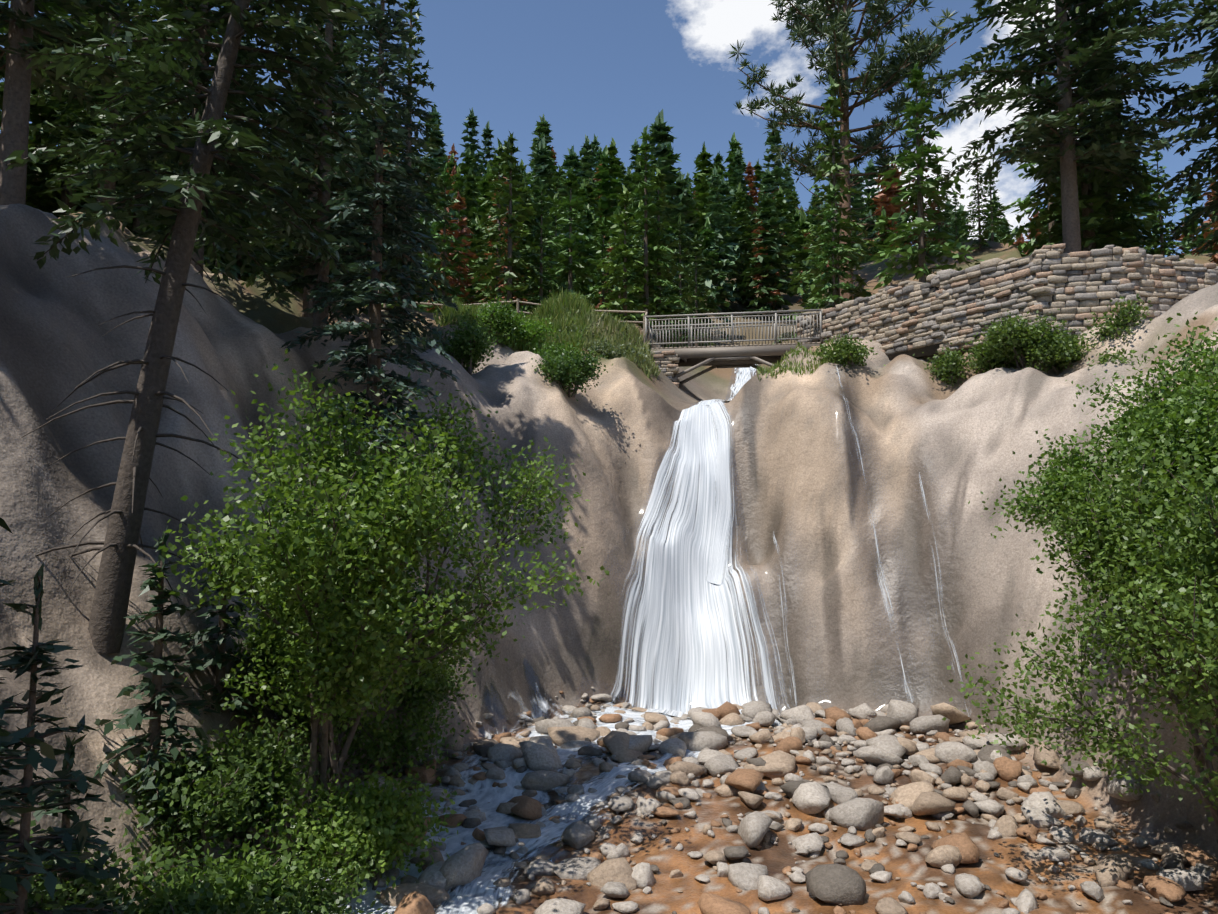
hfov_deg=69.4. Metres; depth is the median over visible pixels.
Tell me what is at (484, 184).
forest tree
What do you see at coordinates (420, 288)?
forest tree
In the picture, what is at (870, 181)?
forest tree
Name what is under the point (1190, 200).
forest tree
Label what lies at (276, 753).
bank bush
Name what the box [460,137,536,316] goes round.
forest tree
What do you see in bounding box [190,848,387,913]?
bush
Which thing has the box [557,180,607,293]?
forest tree
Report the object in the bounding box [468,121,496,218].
forest tree
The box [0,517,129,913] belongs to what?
fir trees
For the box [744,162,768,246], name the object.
forest tree
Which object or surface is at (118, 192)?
forest tree
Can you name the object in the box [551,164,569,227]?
forest tree
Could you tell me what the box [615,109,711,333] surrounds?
forest tree
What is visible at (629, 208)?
forest tree
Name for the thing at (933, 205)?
forest tree
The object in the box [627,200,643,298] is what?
forest tree
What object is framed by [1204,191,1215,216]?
forest tree
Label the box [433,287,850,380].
slope grass
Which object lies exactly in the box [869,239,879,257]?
forest tree
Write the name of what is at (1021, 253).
forest tree
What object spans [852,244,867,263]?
forest tree
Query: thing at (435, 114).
forest tree
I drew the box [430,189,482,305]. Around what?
forest tree
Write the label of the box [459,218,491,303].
forest tree
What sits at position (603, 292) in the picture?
forest tree
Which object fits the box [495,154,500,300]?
forest tree
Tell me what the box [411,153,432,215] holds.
forest tree
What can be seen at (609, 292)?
forest tree
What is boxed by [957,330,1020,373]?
ledge bush
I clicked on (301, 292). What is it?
forest tree
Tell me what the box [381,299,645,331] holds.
trail fence
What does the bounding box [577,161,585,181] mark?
forest tree
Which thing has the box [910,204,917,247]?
forest tree
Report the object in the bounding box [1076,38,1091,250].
forest tree
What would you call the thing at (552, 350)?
bush
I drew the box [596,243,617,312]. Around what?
forest tree
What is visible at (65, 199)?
forest tree
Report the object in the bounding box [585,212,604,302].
forest tree
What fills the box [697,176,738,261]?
forest tree
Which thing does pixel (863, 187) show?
forest tree
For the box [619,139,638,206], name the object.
forest tree
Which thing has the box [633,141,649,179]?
forest tree
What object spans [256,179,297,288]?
forest tree
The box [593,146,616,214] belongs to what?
forest tree
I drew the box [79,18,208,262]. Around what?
forest tree
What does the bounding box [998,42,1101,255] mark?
forest tree
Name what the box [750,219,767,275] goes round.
forest tree
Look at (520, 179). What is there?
forest tree
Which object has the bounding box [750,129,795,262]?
forest tree
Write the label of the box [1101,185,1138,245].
forest tree
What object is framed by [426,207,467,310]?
forest tree
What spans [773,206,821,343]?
forest tree
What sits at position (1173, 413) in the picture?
bush
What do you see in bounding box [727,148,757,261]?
forest tree
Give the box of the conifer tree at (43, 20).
[0,0,187,204]
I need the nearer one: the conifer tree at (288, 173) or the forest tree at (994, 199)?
the conifer tree at (288, 173)
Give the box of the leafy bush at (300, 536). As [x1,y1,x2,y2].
[154,349,609,854]
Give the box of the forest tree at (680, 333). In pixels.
[679,229,681,345]
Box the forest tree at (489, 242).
[471,177,533,302]
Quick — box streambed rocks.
[241,687,1217,913]
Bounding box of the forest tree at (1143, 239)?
[1057,41,1177,254]
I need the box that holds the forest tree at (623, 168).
[618,161,626,194]
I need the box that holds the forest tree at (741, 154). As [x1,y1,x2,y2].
[726,140,747,204]
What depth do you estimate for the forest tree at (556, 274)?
47.60 m
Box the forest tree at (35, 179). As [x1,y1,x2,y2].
[33,114,46,210]
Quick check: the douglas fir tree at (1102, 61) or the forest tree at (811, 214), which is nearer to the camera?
the douglas fir tree at (1102, 61)
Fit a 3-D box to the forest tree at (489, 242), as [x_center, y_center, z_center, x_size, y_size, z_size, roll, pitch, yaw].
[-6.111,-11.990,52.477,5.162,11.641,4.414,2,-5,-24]
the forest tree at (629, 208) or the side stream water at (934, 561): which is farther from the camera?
the forest tree at (629, 208)
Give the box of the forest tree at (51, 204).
[0,0,96,214]
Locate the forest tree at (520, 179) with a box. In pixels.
[514,164,523,188]
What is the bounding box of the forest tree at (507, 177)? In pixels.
[483,141,514,252]
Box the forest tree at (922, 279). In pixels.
[915,89,925,282]
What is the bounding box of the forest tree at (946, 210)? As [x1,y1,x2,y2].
[942,197,954,241]
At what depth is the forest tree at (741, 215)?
78.20 m
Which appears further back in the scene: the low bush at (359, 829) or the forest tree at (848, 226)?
the forest tree at (848, 226)
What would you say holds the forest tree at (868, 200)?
on the hillside ground at (737, 306)
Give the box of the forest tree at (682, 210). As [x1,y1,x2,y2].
[662,169,715,347]
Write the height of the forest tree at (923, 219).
6.664 m
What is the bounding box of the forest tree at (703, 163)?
[686,142,736,288]
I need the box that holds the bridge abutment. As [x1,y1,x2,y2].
[651,350,679,387]
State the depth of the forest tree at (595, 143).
112.25 m
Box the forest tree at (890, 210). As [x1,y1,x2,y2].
[870,154,900,247]
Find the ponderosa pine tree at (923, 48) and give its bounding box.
[728,0,974,300]
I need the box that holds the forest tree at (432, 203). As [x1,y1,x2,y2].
[425,186,436,284]
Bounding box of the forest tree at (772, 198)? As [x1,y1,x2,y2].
[756,188,784,246]
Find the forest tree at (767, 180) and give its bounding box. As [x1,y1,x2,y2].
[748,167,791,298]
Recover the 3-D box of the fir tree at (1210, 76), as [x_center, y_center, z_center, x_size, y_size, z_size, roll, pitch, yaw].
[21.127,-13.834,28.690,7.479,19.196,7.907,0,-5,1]
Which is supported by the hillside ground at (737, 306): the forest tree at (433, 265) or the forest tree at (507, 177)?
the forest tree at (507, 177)
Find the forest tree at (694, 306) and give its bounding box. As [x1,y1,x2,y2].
[682,274,702,346]
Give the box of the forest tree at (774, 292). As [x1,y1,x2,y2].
[744,220,780,305]
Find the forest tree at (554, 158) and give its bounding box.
[551,146,557,169]
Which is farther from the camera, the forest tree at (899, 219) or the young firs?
the forest tree at (899, 219)
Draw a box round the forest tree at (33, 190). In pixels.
[26,6,178,226]
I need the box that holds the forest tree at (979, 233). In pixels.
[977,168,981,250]
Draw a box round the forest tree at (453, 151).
[446,143,458,179]
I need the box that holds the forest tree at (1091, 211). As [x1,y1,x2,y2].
[1078,12,1095,248]
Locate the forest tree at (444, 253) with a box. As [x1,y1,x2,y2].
[441,170,445,310]
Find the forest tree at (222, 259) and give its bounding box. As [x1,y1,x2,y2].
[141,3,266,280]
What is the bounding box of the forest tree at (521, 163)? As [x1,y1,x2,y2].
[519,159,528,186]
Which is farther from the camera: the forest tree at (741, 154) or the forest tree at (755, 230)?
the forest tree at (741, 154)
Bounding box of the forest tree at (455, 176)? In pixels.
[449,166,464,216]
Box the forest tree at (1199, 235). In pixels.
[1195,227,1212,253]
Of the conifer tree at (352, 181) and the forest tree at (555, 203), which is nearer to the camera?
the conifer tree at (352, 181)
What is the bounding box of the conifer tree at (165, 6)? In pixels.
[64,0,288,277]
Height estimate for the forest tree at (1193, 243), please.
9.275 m
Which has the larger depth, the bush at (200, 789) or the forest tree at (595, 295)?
the forest tree at (595, 295)
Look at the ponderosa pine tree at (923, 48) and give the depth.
41.41 m
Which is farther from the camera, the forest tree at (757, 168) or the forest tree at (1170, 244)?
the forest tree at (757, 168)
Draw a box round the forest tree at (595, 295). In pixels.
[586,217,622,317]
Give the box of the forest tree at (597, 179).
[593,164,611,216]
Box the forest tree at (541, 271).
[539,192,542,306]
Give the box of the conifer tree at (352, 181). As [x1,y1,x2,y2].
[259,0,402,314]
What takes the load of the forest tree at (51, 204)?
on the terrain ground at (814, 496)
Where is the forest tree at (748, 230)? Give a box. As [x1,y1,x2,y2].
[736,213,760,280]
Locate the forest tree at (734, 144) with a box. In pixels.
[719,132,755,256]
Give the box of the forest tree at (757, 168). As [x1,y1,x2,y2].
[751,158,764,212]
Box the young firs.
[31,508,272,913]
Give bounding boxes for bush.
[0,807,183,913]
[84,843,321,913]
[103,720,312,891]
[111,815,351,913]
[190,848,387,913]
[192,700,351,858]
[229,611,336,730]
[242,757,462,897]
[384,655,480,725]
[424,303,502,377]
[472,294,529,348]
[503,312,559,350]
[528,335,581,361]
[531,346,612,400]
[559,318,594,334]
[582,336,627,358]
[618,340,654,363]
[809,335,841,364]
[820,332,877,368]
[913,343,973,386]
[942,428,1217,828]
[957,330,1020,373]
[968,311,1217,638]
[972,309,1073,369]
[1017,326,1094,374]
[1078,294,1154,344]
[1083,343,1149,368]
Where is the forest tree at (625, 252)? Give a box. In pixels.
[594,186,664,328]
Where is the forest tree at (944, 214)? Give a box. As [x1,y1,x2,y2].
[925,154,956,245]
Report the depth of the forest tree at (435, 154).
67.04 m
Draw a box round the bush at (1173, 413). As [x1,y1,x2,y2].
[968,311,1217,638]
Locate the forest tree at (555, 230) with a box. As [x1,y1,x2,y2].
[555,213,556,276]
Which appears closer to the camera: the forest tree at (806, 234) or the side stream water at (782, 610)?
the side stream water at (782, 610)
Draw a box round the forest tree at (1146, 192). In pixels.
[1127,180,1172,255]
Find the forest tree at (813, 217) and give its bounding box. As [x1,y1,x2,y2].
[791,191,824,295]
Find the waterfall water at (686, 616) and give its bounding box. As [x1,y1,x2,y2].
[601,399,781,724]
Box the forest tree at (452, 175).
[446,166,456,193]
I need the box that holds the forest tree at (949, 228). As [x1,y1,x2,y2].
[946,218,954,235]
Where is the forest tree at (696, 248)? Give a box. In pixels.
[677,235,724,347]
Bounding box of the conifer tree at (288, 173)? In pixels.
[248,0,419,331]
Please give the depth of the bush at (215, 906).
9.31 m
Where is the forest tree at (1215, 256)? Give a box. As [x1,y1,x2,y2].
[1190,139,1217,265]
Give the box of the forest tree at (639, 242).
[622,205,667,337]
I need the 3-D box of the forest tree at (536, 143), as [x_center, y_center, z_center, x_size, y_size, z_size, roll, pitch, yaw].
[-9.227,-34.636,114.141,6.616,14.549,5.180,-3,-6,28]
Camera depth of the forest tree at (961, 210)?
65.12 m
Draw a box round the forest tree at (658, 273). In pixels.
[656,190,661,346]
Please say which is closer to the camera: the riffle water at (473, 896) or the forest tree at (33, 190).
the riffle water at (473, 896)
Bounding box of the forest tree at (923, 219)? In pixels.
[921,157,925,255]
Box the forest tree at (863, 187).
[851,167,866,241]
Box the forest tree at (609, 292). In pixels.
[599,210,641,316]
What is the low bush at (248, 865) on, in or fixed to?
on the terrain ground at (814, 496)
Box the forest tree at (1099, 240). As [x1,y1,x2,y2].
[1029,6,1153,247]
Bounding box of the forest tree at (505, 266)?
[490,209,527,314]
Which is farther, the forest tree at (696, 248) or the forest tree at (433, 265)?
the forest tree at (696, 248)
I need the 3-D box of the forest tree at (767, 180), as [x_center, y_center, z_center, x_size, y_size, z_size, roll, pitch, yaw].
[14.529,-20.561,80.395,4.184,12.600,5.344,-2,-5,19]
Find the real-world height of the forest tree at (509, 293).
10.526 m
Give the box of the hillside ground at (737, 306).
[421,262,808,346]
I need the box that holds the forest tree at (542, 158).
[518,135,579,310]
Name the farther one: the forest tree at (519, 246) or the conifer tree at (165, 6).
the forest tree at (519, 246)
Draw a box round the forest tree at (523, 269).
[468,131,545,315]
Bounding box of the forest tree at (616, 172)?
[598,138,624,237]
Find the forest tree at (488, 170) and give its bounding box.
[469,162,495,239]
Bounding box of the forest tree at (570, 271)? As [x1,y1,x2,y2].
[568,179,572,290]
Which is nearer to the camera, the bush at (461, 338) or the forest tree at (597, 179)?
the bush at (461, 338)
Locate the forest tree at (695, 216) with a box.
[685,178,706,291]
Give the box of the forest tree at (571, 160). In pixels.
[556,145,597,298]
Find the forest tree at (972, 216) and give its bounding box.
[959,152,998,248]
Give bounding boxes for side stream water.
[773,531,795,701]
[837,368,911,699]
[919,472,960,673]
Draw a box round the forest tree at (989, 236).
[982,221,996,241]
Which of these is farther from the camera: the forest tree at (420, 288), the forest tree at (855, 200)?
the forest tree at (855, 200)
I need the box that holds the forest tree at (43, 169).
[0,0,183,237]
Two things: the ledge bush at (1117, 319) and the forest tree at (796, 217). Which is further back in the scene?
the forest tree at (796, 217)
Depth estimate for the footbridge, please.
30.88 m
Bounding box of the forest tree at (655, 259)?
[632,255,677,347]
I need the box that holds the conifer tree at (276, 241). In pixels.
[241,0,369,317]
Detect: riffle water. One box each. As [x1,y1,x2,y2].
[311,690,687,913]
[436,730,700,913]
[598,725,744,758]
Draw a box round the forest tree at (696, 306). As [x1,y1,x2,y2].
[695,244,698,345]
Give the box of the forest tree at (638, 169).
[632,162,644,199]
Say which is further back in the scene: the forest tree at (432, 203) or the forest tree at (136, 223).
the forest tree at (432, 203)
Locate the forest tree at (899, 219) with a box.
[894,208,912,253]
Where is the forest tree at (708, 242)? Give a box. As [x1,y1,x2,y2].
[694,217,734,339]
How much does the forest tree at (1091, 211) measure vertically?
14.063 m
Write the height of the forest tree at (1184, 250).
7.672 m
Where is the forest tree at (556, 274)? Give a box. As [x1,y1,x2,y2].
[534,222,565,299]
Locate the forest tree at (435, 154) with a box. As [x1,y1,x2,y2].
[418,119,461,302]
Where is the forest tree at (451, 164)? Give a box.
[444,153,457,190]
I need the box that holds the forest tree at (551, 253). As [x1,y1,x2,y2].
[512,183,565,311]
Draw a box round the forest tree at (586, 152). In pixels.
[569,134,611,237]
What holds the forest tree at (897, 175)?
on the hillside ground at (737, 306)
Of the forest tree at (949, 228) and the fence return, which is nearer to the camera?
the fence return
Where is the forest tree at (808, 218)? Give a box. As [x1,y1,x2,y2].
[805,205,813,222]
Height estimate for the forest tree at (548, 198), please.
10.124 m
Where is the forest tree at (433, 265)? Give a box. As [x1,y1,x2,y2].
[351,124,442,312]
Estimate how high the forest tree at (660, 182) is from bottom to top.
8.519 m
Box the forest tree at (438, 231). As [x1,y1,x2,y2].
[419,203,462,309]
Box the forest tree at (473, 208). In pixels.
[459,207,489,271]
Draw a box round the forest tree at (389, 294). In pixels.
[366,270,392,304]
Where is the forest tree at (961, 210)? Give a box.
[951,203,973,241]
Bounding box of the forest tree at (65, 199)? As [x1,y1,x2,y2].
[59,5,79,216]
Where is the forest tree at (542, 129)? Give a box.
[526,114,566,210]
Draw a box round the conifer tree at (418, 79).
[362,0,456,309]
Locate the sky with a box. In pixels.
[0,0,1217,256]
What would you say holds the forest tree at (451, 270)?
on the terrain ground at (814, 496)
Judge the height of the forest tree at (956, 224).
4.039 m
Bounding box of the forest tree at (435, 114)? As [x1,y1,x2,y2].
[420,103,457,219]
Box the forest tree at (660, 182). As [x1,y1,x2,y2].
[621,168,703,346]
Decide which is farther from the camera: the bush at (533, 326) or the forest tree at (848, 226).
the forest tree at (848, 226)
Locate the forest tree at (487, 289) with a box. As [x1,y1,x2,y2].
[472,243,490,291]
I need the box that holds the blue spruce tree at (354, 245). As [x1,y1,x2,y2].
[281,0,460,508]
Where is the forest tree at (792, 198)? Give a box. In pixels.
[785,194,803,262]
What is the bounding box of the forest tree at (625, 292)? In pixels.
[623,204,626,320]
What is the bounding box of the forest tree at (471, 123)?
[451,107,488,218]
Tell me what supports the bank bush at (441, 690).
on the terrain ground at (814, 496)
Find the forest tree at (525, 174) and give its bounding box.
[522,169,529,185]
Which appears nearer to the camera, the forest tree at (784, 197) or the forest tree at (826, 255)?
the forest tree at (826, 255)
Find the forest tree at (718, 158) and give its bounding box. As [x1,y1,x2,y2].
[704,151,731,212]
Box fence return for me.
[643,309,647,343]
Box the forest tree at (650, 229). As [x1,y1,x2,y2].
[629,228,673,345]
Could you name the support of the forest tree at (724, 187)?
on the hillside ground at (737, 306)
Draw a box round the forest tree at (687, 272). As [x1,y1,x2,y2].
[661,214,708,347]
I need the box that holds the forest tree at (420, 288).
[390,261,426,311]
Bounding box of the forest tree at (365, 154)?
[344,129,374,263]
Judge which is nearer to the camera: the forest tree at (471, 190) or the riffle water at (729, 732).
the riffle water at (729, 732)
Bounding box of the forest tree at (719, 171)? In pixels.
[717,165,731,213]
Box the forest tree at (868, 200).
[858,192,878,253]
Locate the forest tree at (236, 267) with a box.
[189,6,299,291]
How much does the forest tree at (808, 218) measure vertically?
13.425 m
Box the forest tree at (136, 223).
[132,121,143,235]
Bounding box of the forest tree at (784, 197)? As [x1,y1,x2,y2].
[770,168,797,250]
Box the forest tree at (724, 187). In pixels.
[710,176,745,303]
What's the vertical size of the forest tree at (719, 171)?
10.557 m
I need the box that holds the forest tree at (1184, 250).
[1182,241,1190,254]
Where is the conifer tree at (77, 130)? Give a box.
[0,0,184,217]
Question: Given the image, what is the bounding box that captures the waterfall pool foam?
[604,706,780,730]
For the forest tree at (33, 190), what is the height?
16.270 m
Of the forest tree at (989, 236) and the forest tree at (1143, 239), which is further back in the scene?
the forest tree at (989, 236)
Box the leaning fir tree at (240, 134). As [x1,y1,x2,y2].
[4,0,393,653]
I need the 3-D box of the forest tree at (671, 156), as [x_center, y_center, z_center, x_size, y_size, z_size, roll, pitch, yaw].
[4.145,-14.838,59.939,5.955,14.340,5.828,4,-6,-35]
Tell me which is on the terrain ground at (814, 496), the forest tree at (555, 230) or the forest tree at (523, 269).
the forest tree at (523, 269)
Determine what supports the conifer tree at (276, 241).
on the terrain ground at (814, 496)
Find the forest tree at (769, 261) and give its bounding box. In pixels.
[736,193,797,317]
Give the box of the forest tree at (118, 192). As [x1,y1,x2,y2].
[81,48,167,244]
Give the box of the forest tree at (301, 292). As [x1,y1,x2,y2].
[278,187,343,309]
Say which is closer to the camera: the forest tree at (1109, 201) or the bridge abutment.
the bridge abutment
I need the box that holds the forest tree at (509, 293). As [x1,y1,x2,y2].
[507,144,511,306]
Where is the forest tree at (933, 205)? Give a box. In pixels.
[900,137,950,252]
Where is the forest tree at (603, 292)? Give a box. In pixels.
[602,234,604,308]
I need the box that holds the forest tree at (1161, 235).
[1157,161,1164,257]
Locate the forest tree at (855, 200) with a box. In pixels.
[850,166,874,261]
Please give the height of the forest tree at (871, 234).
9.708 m
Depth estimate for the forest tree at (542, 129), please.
88.12 m
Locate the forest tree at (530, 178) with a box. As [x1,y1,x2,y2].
[526,140,557,201]
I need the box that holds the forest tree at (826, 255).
[802,183,854,308]
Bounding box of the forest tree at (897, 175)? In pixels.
[869,161,915,254]
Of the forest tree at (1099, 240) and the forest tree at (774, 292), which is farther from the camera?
the forest tree at (774, 292)
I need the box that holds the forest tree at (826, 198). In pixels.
[815,162,867,253]
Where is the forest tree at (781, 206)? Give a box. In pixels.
[761,185,801,285]
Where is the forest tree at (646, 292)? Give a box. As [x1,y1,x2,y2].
[644,140,648,334]
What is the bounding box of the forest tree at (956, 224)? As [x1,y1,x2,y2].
[949,195,966,242]
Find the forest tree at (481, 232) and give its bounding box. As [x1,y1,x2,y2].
[463,215,489,302]
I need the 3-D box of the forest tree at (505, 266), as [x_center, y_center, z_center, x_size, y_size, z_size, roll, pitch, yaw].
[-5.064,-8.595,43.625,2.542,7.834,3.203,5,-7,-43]
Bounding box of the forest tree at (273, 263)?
[262,217,300,291]
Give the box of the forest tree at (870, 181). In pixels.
[860,158,879,231]
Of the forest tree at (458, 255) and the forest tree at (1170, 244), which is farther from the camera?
the forest tree at (458, 255)
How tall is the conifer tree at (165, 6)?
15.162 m
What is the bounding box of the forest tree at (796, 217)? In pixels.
[783,208,803,284]
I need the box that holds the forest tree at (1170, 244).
[1136,151,1193,260]
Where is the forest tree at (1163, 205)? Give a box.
[1019,2,1168,250]
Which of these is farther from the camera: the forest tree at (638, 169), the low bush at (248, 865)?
the forest tree at (638, 169)
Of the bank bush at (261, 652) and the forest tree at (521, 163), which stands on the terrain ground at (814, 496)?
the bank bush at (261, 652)
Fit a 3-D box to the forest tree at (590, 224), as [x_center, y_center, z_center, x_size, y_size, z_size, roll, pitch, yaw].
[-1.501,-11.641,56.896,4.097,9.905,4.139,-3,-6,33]
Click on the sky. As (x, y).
(606, 69)
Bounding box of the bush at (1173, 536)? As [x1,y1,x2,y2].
[942,428,1217,828]
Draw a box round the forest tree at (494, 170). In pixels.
[491,154,497,191]
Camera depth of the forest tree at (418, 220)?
53.42 m
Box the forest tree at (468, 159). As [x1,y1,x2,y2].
[453,146,486,258]
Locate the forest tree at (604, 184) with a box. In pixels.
[590,145,627,263]
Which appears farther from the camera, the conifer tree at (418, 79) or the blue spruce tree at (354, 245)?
the conifer tree at (418, 79)
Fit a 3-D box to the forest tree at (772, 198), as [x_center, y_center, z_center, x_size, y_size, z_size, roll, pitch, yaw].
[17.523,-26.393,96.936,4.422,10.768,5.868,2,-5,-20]
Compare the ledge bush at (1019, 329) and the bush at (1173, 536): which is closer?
the bush at (1173, 536)
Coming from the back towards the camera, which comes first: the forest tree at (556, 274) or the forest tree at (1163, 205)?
the forest tree at (556, 274)
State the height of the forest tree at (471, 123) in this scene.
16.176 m
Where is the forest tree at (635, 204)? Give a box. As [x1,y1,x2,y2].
[631,182,643,228]
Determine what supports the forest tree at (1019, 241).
on the hillside ground at (737, 306)
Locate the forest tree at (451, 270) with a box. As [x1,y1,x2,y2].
[418,163,476,312]
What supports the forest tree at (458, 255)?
on the terrain ground at (814, 496)
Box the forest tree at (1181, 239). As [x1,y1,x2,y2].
[1176,214,1196,254]
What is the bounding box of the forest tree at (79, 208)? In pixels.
[76,157,88,210]
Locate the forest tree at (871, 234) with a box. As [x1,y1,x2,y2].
[857,210,879,262]
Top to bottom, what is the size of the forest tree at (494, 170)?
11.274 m
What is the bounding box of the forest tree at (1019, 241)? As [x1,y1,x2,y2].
[1012,234,1029,255]
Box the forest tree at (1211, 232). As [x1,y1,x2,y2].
[1200,179,1217,257]
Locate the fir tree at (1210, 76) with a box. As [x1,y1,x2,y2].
[1129,0,1217,255]
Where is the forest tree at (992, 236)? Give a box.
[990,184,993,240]
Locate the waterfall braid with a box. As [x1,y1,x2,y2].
[705,401,733,584]
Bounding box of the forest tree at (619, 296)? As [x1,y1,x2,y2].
[618,213,620,313]
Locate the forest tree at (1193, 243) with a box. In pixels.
[1183,208,1206,254]
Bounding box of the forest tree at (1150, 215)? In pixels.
[1061,89,1173,247]
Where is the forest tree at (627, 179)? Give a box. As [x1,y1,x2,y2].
[617,166,635,264]
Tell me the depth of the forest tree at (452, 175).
97.24 m
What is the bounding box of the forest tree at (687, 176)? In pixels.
[683,172,703,240]
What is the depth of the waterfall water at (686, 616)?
22.24 m
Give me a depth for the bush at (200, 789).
10.74 m
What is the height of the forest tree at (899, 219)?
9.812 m
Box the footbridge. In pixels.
[645,309,821,383]
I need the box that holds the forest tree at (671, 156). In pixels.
[656,142,718,319]
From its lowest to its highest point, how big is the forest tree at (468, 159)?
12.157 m
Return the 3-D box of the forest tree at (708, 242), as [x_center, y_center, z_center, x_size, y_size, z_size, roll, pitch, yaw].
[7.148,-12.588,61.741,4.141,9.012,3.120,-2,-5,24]
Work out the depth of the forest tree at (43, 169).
28.07 m
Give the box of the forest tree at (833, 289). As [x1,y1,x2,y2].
[831,187,835,307]
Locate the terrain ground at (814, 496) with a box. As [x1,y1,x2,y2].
[0,204,1217,913]
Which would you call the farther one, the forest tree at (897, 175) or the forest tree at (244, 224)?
the forest tree at (897, 175)
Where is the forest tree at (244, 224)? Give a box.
[214,146,279,280]
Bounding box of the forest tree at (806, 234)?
[798,232,817,304]
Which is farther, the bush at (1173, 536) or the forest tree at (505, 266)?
the forest tree at (505, 266)
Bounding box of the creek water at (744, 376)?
[695,364,757,404]
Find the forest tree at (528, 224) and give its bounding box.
[488,182,547,305]
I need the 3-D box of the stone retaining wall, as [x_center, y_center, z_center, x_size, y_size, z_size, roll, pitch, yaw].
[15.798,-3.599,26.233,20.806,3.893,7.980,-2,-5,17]
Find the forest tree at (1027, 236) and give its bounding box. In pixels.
[1024,209,1041,253]
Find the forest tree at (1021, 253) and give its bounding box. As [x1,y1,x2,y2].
[1019,243,1026,256]
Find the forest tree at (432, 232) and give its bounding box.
[420,221,442,312]
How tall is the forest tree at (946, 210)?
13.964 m
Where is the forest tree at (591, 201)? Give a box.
[584,180,608,300]
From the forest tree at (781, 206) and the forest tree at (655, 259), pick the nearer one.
the forest tree at (655, 259)
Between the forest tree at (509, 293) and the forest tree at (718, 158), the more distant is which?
the forest tree at (718, 158)
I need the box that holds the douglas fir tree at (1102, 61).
[919,0,1217,252]
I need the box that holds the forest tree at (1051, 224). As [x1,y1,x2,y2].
[1044,70,1054,241]
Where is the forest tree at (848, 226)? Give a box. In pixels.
[794,75,876,312]
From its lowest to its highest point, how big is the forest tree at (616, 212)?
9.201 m
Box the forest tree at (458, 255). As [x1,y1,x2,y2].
[456,208,458,296]
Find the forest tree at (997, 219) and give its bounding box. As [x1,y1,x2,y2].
[986,190,1007,240]
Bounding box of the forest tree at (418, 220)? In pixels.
[411,218,439,312]
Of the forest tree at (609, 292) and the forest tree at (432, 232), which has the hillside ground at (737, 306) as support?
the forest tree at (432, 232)
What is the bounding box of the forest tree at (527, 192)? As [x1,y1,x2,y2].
[512,176,544,305]
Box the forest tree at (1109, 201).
[1103,89,1113,244]
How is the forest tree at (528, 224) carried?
on the hillside ground at (737, 306)
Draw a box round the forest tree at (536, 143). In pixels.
[527,137,538,189]
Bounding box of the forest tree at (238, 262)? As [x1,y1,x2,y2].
[236,201,242,279]
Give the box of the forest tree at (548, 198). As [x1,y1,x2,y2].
[537,189,554,281]
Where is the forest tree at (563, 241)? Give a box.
[527,167,604,315]
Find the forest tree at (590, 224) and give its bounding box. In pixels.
[572,204,604,308]
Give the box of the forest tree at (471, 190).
[455,167,490,287]
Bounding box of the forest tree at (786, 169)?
[782,161,799,260]
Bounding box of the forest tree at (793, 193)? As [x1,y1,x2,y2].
[791,188,803,236]
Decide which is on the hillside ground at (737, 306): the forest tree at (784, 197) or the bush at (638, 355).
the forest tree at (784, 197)
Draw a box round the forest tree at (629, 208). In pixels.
[626,201,635,298]
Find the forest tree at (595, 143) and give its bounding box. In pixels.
[590,134,612,206]
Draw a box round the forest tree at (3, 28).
[0,0,63,207]
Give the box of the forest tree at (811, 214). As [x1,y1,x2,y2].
[805,186,820,236]
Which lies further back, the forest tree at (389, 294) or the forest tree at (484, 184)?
the forest tree at (484, 184)
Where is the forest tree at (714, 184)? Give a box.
[693,166,741,311]
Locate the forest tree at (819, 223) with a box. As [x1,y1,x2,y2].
[799,203,831,308]
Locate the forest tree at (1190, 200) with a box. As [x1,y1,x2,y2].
[1177,177,1213,254]
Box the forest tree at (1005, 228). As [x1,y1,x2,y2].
[999,216,1012,242]
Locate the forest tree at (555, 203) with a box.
[533,193,584,307]
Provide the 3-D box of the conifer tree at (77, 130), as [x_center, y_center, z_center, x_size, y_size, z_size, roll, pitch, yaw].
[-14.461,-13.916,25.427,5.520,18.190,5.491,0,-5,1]
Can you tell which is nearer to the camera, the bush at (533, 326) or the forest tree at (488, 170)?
the bush at (533, 326)
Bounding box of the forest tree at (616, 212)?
[600,206,629,301]
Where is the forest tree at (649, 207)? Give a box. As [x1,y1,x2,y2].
[609,125,686,341]
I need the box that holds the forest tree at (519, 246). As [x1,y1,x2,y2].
[484,184,536,317]
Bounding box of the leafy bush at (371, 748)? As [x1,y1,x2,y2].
[269,568,504,788]
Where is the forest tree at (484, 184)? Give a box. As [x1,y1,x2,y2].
[474,173,495,253]
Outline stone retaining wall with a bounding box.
[795,243,1217,359]
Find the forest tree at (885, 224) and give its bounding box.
[873,206,893,253]
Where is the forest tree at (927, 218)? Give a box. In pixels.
[925,208,940,246]
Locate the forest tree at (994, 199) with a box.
[973,162,1017,247]
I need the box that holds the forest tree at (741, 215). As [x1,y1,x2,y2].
[725,183,757,302]

